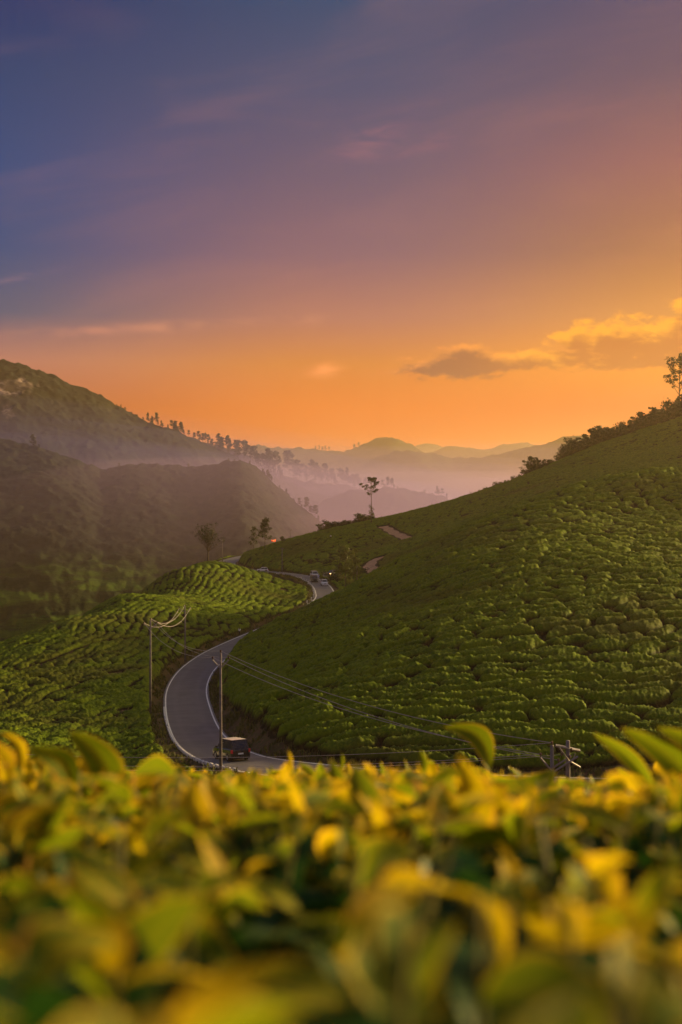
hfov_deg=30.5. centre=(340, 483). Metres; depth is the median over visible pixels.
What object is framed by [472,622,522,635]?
tea bush
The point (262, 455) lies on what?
hazy tree
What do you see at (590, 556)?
tea bush
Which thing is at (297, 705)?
tea bush
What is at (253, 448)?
hazy tree
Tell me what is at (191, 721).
road
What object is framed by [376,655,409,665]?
tea bush
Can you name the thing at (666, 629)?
tea bush
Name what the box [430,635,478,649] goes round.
tea bush
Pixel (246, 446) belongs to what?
hazy tree
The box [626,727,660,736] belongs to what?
tea bush
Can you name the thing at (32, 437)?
hazy tree
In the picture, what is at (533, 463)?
crest bush
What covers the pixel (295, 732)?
tea bush
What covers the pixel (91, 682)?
tea bush
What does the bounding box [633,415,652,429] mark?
crest bush
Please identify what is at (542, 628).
tea bush
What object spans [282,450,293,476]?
hazy tree
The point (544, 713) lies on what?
tea bush
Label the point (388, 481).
hazy tree
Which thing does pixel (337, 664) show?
tea bush
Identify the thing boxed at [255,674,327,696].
tea bush
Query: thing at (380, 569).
tea bush
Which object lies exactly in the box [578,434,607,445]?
crest bush
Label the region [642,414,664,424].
crest bush
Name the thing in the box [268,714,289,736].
tea bush
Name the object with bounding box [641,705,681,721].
tea bush
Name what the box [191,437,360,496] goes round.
hillside
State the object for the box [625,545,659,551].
tea bush
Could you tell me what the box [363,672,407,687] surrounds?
tea bush
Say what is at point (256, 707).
tea bush
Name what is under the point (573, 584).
tea bush
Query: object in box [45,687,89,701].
tea bush
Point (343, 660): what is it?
tea bush
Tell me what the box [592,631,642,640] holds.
tea bush
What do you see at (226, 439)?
hazy tree
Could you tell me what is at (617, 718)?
tea bush
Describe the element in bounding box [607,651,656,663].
tea bush
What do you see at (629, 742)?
tea bush
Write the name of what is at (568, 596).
tea bush
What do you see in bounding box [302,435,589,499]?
mountain
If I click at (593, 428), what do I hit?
crest bush
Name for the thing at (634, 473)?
tea rows
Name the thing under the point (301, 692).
tea bush
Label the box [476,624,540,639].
tea bush
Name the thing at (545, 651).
tea bush
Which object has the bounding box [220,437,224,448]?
hazy tree
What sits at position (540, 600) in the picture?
tea bush
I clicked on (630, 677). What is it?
tea bush
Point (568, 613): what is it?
tea bush
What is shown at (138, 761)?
tea bush
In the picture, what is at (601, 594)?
tea bush
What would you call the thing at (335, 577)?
crest bush
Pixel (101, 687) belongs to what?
tea bush
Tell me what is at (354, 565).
roadside tree
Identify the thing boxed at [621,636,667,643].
tea bush
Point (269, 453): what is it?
hazy tree
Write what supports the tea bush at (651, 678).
on the ground
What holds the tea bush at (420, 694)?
on the ground
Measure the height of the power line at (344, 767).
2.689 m
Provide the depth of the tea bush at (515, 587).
182.13 m
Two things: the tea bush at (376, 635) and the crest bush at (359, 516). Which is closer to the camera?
the tea bush at (376, 635)
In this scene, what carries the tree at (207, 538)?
on the ground
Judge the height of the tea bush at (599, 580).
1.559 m
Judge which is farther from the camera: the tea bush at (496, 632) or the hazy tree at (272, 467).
the hazy tree at (272, 467)
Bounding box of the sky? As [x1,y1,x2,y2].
[0,0,681,451]
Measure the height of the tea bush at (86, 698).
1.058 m
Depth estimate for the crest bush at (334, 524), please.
502.22 m
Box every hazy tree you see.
[29,434,35,443]
[152,412,159,421]
[215,433,221,449]
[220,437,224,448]
[224,435,232,446]
[231,440,237,455]
[236,439,241,458]
[240,440,248,451]
[244,444,251,454]
[249,445,257,464]
[254,453,260,463]
[259,453,265,466]
[263,448,274,467]
[265,453,274,473]
[270,461,275,473]
[271,450,280,476]
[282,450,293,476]
[289,459,294,477]
[292,459,300,479]
[298,463,303,480]
[303,465,310,481]
[304,497,308,506]
[307,459,315,476]
[312,505,317,513]
[313,462,321,474]
[322,463,328,483]
[328,468,334,483]
[344,467,350,479]
[385,477,390,485]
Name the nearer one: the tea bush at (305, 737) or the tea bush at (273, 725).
the tea bush at (305, 737)
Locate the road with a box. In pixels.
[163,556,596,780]
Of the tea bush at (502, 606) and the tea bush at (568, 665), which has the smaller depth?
the tea bush at (568, 665)
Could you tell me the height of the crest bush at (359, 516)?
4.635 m
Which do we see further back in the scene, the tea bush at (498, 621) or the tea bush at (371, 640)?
the tea bush at (371, 640)
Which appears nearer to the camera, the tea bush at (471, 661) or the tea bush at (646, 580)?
the tea bush at (471, 661)
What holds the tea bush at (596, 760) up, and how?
on the ground
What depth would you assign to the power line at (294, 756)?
73.97 m
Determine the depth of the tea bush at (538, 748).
102.05 m
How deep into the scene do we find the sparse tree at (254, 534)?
492.88 m
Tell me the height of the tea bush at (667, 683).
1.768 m
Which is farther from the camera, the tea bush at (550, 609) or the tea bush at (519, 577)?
the tea bush at (519, 577)
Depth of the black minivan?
108.81 m
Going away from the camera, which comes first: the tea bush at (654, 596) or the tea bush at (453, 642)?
the tea bush at (453, 642)
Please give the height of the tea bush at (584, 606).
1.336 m
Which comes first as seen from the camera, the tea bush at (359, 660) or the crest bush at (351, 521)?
the tea bush at (359, 660)
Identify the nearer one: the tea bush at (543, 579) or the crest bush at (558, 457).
the tea bush at (543, 579)
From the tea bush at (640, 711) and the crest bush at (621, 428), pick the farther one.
the crest bush at (621, 428)
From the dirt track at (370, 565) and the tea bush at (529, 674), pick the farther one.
the dirt track at (370, 565)
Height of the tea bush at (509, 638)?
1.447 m
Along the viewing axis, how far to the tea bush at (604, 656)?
133.45 m
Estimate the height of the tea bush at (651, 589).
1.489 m
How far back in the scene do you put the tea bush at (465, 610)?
169.37 m
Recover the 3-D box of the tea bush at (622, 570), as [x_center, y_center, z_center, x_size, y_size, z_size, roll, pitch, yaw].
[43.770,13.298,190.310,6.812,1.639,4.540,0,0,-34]
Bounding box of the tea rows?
[0,416,681,778]
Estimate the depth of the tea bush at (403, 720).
112.29 m
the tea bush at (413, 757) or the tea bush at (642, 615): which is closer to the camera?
the tea bush at (413, 757)
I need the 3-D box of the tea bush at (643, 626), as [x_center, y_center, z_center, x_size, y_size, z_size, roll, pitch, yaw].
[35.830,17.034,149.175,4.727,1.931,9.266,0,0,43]
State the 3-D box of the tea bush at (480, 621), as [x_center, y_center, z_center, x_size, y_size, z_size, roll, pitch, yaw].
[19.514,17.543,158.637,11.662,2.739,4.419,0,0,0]
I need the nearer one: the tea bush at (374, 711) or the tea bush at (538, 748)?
the tea bush at (538, 748)
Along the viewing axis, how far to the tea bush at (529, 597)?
172.33 m
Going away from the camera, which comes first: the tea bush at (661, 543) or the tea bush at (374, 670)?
the tea bush at (374, 670)
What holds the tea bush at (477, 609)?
on the ground
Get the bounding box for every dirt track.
[363,556,383,572]
[379,526,410,539]
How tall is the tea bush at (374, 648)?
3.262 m
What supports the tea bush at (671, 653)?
on the ground
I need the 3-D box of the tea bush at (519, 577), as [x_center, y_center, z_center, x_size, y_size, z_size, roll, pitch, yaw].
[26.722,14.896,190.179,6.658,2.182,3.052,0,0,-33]
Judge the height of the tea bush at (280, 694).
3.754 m
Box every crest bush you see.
[316,522,331,529]
[321,571,342,581]
[323,520,344,526]
[343,520,357,524]
[355,513,374,520]
[519,466,536,474]
[522,456,551,468]
[553,453,563,459]
[556,448,568,457]
[560,443,590,455]
[563,435,589,451]
[576,439,596,447]
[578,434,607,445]
[587,425,619,441]
[592,426,615,439]
[594,429,627,438]
[608,424,626,431]
[613,421,635,433]
[619,420,641,432]
[630,411,668,428]
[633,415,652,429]
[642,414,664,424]
[648,407,681,418]
[649,409,674,420]
[660,401,680,417]
[661,397,681,413]
[671,394,681,414]
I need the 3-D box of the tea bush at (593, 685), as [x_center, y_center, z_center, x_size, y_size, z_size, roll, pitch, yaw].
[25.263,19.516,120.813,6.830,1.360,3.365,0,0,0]
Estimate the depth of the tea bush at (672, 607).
157.09 m
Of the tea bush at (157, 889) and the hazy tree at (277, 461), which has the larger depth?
the hazy tree at (277, 461)
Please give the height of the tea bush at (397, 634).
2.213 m
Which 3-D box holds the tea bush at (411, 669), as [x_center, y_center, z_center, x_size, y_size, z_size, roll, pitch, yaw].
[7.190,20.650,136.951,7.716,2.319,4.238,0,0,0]
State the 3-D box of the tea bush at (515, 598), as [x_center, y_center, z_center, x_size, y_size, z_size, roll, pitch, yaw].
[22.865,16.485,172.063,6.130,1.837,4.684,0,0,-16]
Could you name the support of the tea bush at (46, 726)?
on the ground
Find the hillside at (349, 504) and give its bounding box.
[318,487,447,522]
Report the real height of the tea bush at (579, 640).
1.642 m
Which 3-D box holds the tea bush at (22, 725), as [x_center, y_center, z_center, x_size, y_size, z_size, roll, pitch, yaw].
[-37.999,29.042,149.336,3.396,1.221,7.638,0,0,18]
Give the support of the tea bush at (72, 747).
on the ground
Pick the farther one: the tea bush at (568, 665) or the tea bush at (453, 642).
the tea bush at (453, 642)
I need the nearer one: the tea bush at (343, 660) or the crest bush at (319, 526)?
the tea bush at (343, 660)
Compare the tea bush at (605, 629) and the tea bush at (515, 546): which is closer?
the tea bush at (605, 629)
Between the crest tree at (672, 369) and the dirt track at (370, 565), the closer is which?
the dirt track at (370, 565)
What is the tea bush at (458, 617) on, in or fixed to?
on the ground
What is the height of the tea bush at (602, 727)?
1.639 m
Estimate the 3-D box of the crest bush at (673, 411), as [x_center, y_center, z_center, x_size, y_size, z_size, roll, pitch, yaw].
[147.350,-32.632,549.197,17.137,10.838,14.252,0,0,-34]
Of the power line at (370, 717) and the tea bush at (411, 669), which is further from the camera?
the tea bush at (411, 669)
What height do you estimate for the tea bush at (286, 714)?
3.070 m
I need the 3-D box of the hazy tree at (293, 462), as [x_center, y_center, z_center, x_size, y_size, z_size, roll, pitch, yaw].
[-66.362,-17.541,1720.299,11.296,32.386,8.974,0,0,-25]
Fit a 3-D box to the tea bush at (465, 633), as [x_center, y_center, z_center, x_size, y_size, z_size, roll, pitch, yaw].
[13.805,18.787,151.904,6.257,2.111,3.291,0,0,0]
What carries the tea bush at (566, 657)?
on the ground
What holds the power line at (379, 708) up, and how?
attached to the double pole at (568, 748)
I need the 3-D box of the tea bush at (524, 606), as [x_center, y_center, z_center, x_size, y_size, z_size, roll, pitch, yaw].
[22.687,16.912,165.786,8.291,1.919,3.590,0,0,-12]
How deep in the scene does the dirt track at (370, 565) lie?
387.20 m
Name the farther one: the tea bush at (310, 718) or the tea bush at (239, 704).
the tea bush at (239, 704)
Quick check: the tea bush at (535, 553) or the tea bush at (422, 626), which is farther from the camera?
the tea bush at (535, 553)
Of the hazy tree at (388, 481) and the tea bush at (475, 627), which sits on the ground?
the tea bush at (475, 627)
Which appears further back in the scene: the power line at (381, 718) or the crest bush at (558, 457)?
the crest bush at (558, 457)
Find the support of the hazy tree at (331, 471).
on the hillside at (329, 489)
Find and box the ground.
[40,515,654,777]
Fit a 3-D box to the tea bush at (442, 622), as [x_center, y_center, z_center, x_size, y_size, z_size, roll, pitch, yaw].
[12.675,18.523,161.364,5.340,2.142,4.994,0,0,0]
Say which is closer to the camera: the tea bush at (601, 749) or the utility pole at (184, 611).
the tea bush at (601, 749)
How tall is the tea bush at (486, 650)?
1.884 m
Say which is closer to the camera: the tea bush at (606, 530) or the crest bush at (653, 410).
the tea bush at (606, 530)
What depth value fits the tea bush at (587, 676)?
122.81 m
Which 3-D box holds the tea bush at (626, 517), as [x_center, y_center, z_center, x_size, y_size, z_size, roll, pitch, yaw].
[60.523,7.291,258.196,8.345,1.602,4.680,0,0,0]
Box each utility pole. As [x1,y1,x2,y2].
[143,619,156,713]
[179,606,190,663]
[212,650,229,772]
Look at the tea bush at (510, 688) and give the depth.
121.17 m
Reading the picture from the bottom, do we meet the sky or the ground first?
the ground
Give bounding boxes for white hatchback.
[257,567,267,571]
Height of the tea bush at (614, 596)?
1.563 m
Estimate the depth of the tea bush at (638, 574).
185.00 m
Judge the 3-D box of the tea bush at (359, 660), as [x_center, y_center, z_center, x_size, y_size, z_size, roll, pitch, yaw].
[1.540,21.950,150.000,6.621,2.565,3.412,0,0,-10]
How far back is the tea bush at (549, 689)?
117.65 m
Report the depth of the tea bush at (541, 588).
179.19 m
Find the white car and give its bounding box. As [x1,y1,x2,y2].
[320,579,327,585]
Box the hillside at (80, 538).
[0,438,322,641]
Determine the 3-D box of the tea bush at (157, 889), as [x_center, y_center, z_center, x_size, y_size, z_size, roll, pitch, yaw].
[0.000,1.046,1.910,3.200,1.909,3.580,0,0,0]
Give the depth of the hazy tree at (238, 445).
1458.64 m
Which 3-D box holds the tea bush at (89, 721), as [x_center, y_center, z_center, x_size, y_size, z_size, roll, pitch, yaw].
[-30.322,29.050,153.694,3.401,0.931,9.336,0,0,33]
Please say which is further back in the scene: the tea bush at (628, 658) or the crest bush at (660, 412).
the crest bush at (660, 412)
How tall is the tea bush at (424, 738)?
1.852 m
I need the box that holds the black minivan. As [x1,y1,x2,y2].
[213,737,249,760]
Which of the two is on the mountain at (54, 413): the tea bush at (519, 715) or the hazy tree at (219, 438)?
the hazy tree at (219, 438)
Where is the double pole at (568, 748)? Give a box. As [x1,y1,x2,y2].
[539,740,580,778]
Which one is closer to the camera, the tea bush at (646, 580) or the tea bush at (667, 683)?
the tea bush at (667, 683)
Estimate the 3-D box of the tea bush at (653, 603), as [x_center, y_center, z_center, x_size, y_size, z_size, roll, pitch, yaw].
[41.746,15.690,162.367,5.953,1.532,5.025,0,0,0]
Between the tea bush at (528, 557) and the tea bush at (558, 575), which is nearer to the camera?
the tea bush at (558, 575)
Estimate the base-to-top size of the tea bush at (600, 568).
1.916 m
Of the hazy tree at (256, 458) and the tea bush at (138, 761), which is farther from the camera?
the hazy tree at (256, 458)
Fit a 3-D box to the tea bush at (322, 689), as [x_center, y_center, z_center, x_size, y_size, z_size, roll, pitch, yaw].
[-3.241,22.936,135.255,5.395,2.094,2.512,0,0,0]
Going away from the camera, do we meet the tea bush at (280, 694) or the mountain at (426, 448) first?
the tea bush at (280, 694)
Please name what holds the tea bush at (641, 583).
on the ground
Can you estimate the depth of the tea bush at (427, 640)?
153.49 m
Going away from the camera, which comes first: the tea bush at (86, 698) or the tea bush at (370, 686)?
the tea bush at (370, 686)
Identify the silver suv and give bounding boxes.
[310,571,317,576]
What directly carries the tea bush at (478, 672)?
on the ground
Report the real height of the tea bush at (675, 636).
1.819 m
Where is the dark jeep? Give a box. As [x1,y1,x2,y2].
[310,575,317,581]
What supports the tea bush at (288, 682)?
on the ground
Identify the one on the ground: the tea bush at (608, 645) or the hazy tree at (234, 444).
the tea bush at (608, 645)
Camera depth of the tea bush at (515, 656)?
134.89 m
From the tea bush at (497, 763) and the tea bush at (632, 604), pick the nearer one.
the tea bush at (497, 763)
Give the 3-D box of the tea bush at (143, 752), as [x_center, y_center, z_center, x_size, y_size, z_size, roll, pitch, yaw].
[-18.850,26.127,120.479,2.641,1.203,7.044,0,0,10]
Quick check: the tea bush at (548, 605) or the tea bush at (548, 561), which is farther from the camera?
the tea bush at (548, 561)
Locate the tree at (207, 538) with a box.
[190,522,224,560]
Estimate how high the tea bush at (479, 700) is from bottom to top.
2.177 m
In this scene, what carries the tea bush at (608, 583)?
on the ground
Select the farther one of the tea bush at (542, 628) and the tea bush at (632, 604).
the tea bush at (632, 604)
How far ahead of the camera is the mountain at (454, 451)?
5120.08 m
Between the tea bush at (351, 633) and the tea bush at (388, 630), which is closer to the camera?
the tea bush at (388, 630)
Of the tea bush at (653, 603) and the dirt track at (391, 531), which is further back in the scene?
the dirt track at (391, 531)
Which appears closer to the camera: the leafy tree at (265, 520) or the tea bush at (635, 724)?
the tea bush at (635, 724)
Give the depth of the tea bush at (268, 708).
132.30 m
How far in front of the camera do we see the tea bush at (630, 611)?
156.48 m
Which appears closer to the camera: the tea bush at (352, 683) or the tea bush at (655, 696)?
the tea bush at (655, 696)
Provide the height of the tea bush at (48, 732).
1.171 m
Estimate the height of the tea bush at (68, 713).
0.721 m
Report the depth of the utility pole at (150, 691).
159.90 m
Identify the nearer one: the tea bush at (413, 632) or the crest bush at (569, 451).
the tea bush at (413, 632)
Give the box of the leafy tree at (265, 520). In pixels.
[257,517,271,547]
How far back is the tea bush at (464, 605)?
173.09 m
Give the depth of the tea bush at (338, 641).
167.25 m
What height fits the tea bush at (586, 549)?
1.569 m
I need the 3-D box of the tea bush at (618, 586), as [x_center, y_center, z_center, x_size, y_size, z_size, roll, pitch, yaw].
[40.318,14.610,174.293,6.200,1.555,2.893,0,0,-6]
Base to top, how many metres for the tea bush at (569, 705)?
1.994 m
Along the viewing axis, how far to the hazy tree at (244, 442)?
1463.00 m
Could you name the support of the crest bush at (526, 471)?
on the ground
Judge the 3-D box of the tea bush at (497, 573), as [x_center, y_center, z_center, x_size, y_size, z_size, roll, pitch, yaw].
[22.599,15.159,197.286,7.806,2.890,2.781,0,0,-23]
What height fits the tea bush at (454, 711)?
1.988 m
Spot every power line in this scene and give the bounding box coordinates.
[28,743,544,757]
[129,755,549,770]
[214,658,536,753]
[221,651,550,742]
[229,657,555,759]
[243,754,538,766]
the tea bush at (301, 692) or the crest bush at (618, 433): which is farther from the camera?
the crest bush at (618, 433)
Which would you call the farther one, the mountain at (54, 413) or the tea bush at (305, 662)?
the mountain at (54, 413)
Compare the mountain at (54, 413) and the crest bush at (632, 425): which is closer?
the crest bush at (632, 425)
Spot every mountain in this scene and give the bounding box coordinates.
[0,359,331,525]
[233,437,423,479]
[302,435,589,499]
[415,443,442,452]
[429,442,532,457]
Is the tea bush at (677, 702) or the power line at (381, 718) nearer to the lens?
the power line at (381, 718)
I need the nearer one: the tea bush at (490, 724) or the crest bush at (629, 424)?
the tea bush at (490, 724)
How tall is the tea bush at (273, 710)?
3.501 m
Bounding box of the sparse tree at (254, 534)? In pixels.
[248,526,259,544]
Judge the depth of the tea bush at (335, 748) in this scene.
107.31 m
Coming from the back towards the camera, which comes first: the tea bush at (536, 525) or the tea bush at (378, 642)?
the tea bush at (536, 525)
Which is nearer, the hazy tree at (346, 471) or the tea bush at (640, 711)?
the tea bush at (640, 711)
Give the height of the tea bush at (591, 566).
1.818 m
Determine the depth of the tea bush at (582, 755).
97.75 m
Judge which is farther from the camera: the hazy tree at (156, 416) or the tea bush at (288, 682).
the hazy tree at (156, 416)
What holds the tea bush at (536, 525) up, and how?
on the ground
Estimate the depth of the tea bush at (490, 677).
125.48 m
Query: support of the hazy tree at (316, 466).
on the hillside at (329, 489)
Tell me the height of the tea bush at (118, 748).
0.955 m
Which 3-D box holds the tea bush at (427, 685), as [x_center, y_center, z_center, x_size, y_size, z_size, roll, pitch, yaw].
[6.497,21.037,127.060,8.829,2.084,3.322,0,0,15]
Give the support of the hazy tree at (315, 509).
on the hillside at (80, 538)
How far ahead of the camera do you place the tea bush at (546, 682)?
120.51 m
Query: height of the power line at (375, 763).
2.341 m
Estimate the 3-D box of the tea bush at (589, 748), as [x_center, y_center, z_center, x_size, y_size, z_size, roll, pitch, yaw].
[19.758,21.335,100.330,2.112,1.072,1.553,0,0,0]
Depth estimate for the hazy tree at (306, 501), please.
999.71 m
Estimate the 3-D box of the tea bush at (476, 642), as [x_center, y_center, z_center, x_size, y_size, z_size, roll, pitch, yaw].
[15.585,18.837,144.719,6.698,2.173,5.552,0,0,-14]
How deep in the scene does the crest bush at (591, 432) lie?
542.59 m
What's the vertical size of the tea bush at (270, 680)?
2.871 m
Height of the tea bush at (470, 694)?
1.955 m
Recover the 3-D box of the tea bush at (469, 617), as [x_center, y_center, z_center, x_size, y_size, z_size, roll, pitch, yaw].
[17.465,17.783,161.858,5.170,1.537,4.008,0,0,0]
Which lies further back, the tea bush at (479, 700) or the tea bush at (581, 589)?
the tea bush at (581, 589)
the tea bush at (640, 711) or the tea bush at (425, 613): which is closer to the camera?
the tea bush at (640, 711)
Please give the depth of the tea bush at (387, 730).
109.89 m
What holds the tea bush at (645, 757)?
on the ground
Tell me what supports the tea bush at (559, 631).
on the ground
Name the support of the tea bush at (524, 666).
on the ground
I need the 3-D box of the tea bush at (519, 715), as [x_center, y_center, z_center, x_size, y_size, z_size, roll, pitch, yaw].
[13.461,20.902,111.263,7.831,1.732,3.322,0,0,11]
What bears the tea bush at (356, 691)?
on the ground
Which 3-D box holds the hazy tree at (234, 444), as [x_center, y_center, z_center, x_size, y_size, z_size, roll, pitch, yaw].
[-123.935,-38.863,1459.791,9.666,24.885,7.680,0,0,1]
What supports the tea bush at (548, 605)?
on the ground
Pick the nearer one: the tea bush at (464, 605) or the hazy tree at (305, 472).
the tea bush at (464, 605)
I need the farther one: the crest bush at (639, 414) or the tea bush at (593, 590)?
the crest bush at (639, 414)
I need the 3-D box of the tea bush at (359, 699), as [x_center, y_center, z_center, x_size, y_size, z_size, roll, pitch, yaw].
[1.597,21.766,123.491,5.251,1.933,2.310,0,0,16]
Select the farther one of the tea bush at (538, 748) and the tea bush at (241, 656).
the tea bush at (241, 656)
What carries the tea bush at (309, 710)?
on the ground
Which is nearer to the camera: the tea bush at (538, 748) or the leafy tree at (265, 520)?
the tea bush at (538, 748)
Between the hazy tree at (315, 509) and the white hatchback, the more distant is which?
the hazy tree at (315, 509)
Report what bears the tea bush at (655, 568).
on the ground
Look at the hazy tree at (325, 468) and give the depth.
1700.33 m
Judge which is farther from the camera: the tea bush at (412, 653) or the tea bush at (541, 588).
the tea bush at (541, 588)
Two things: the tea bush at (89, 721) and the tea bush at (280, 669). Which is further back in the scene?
the tea bush at (280, 669)
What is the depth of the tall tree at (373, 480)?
489.62 m
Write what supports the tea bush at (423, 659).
on the ground
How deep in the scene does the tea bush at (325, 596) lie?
242.55 m
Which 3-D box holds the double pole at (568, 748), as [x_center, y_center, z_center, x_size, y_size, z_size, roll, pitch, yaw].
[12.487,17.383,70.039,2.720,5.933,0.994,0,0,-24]
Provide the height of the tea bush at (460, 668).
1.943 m
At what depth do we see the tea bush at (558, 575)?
186.47 m
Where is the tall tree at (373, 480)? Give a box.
[359,477,379,521]
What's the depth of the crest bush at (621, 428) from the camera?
544.09 m
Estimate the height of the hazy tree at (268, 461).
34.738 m
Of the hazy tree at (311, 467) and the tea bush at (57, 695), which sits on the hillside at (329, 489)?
the hazy tree at (311, 467)
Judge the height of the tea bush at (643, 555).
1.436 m
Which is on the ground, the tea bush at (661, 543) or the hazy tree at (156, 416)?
the tea bush at (661, 543)
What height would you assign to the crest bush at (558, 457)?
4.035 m
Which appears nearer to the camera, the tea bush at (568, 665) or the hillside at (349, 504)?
the tea bush at (568, 665)
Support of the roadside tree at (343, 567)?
on the ground
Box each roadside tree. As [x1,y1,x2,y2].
[335,544,354,586]
[347,548,363,579]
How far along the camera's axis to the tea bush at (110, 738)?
137.78 m
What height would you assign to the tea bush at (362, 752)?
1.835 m
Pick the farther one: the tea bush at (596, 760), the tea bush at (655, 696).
the tea bush at (655, 696)
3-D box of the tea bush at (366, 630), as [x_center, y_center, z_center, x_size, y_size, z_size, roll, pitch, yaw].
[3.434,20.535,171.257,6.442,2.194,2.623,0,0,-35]
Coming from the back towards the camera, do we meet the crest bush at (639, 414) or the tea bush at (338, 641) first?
the crest bush at (639, 414)
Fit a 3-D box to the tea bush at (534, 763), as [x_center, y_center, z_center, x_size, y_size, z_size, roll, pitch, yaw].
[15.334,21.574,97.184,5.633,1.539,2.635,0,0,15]
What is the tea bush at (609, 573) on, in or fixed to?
on the ground
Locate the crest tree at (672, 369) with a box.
[662,353,681,396]
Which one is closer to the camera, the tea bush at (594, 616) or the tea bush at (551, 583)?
the tea bush at (594, 616)
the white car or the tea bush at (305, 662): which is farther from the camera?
the white car
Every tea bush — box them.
[0,720,44,730]
[0,723,681,1023]
[30,726,74,735]
[31,721,71,730]
[31,736,70,746]
[44,707,82,720]
[44,732,86,738]
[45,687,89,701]
[61,677,110,689]
[64,740,102,750]
[68,694,108,704]
[73,725,99,734]
[76,712,113,724]
[77,682,130,692]
[98,730,129,742]
[99,723,129,732]
[112,740,137,750]
[124,744,158,760]
[125,748,164,767]
[125,764,136,775]
[223,649,257,667]
[236,691,262,710]
[243,687,299,715]
[245,697,276,718]
[250,664,294,685]
[250,699,287,722]
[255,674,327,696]
[255,692,327,723]
[260,671,292,687]
[261,674,306,692]
[265,695,305,713]
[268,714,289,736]
[269,695,363,727]
[275,709,345,741]
[277,698,323,713]
[284,704,334,722]
[284,714,376,745]
[286,654,323,675]
[286,685,325,698]
[291,722,353,749]
[293,649,344,672]
[295,674,347,690]
[295,687,330,697]
[300,701,332,712]
[307,667,348,678]
[309,588,342,603]
[310,681,362,696]
[312,722,422,750]
[312,734,382,758]
[314,661,343,673]
[320,651,360,667]
[322,685,372,700]
[328,680,396,694]
[332,632,365,646]
[332,656,374,669]
[333,696,373,709]
[339,694,425,711]
[339,746,481,763]
[341,637,379,654]
[341,702,437,717]
[344,625,374,636]
[349,563,394,584]
[349,712,441,729]
[353,632,382,643]
[355,625,386,635]
[361,633,423,653]
[361,659,407,675]
[361,688,423,699]
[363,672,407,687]
[366,637,406,646]
[371,660,428,677]
[371,681,440,691]
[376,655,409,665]
[376,750,479,766]
[377,632,433,654]
[378,690,449,699]
[380,624,411,635]
[380,730,508,747]
[382,624,416,639]
[382,703,476,719]
[390,742,557,759]
[391,645,440,658]
[397,671,479,685]
[399,628,430,638]
[401,716,547,735]
[403,609,436,619]
[405,652,464,663]
[408,693,528,706]
[415,664,472,675]
[417,616,454,629]
[418,647,459,656]
[424,618,455,630]
[426,688,522,699]
[428,677,535,691]
[429,628,475,645]
[429,654,508,669]
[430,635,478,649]
[431,624,481,643]
[439,677,474,685]
[442,684,519,692]
[453,610,539,626]
[454,599,497,608]
[455,609,509,621]
[456,603,496,613]
[456,710,530,722]
[458,637,504,651]
[459,666,519,680]
[460,615,489,620]
[460,645,509,655]
[463,570,504,585]
[469,606,498,613]
[469,697,586,717]
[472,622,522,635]
[472,660,546,670]
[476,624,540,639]
[478,672,519,681]
[480,615,529,629]
[480,751,528,770]
[485,604,538,616]
[489,595,527,605]
[490,608,536,617]
[490,651,541,662]
[490,678,580,689]
[490,726,600,750]
[497,600,523,610]
[497,634,544,642]
[498,637,547,650]
[501,542,535,550]
[501,574,533,584]
[501,753,570,770]
[502,581,530,592]
[511,533,547,541]
[513,550,555,558]
[514,521,573,530]
[514,644,597,658]
[514,670,576,678]
[518,684,597,697]
[518,718,618,735]
[522,552,544,561]
[522,591,561,603]
[524,598,564,603]
[525,706,569,720]
[526,661,604,670]
[527,516,563,525]
[527,575,551,584]
[527,602,567,610]
[528,615,569,627]
[528,690,601,707]
[530,582,556,591]
[532,672,611,681]
[534,605,574,615]
[534,618,593,636]
[535,557,574,566]
[535,609,573,618]
[536,652,597,663]
[543,625,589,641]
[544,578,580,587]
[545,633,598,646]
[547,583,586,591]
[547,747,588,765]
[549,585,586,596]
[554,572,585,580]
[556,592,586,601]
[562,547,612,551]
[562,611,627,621]
[570,554,610,559]
[570,592,608,601]
[570,708,644,727]
[571,661,640,676]
[571,753,623,768]
[572,678,628,690]
[573,603,608,611]
[573,607,614,615]
[575,525,610,532]
[575,743,596,753]
[578,561,615,570]
[580,570,616,578]
[582,623,620,636]
[583,637,632,653]
[583,686,670,707]
[584,585,612,595]
[585,576,608,583]
[587,701,659,718]
[588,581,617,587]
[588,650,622,662]
[588,741,637,756]
[591,615,626,625]
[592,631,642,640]
[594,563,623,572]
[594,679,681,691]
[598,541,633,546]
[599,591,640,600]
[600,736,634,746]
[602,665,681,683]
[603,578,659,584]
[603,594,641,609]
[605,566,644,573]
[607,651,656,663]
[610,569,648,578]
[610,583,645,589]
[612,600,642,612]
[615,515,656,519]
[618,720,656,731]
[619,616,662,635]
[620,581,656,585]
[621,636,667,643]
[622,607,654,621]
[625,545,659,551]
[625,585,681,591]
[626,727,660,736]
[627,640,671,654]
[629,550,667,555]
[629,610,663,622]
[629,657,680,668]
[631,554,655,557]
[632,674,679,683]
[633,593,676,600]
[637,750,654,763]
[638,541,681,546]
[639,598,681,608]
[640,566,667,571]
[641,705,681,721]
[646,624,678,636]
[649,646,681,660]
[650,722,681,728]
[652,604,681,612]
[655,732,666,738]
[657,628,681,641]
[660,697,681,708]
[668,686,681,704]
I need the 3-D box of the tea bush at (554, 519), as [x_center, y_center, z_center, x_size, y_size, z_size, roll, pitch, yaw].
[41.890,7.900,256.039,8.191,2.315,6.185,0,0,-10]
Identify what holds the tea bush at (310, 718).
on the ground
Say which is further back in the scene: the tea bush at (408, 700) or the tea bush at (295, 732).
the tea bush at (408, 700)

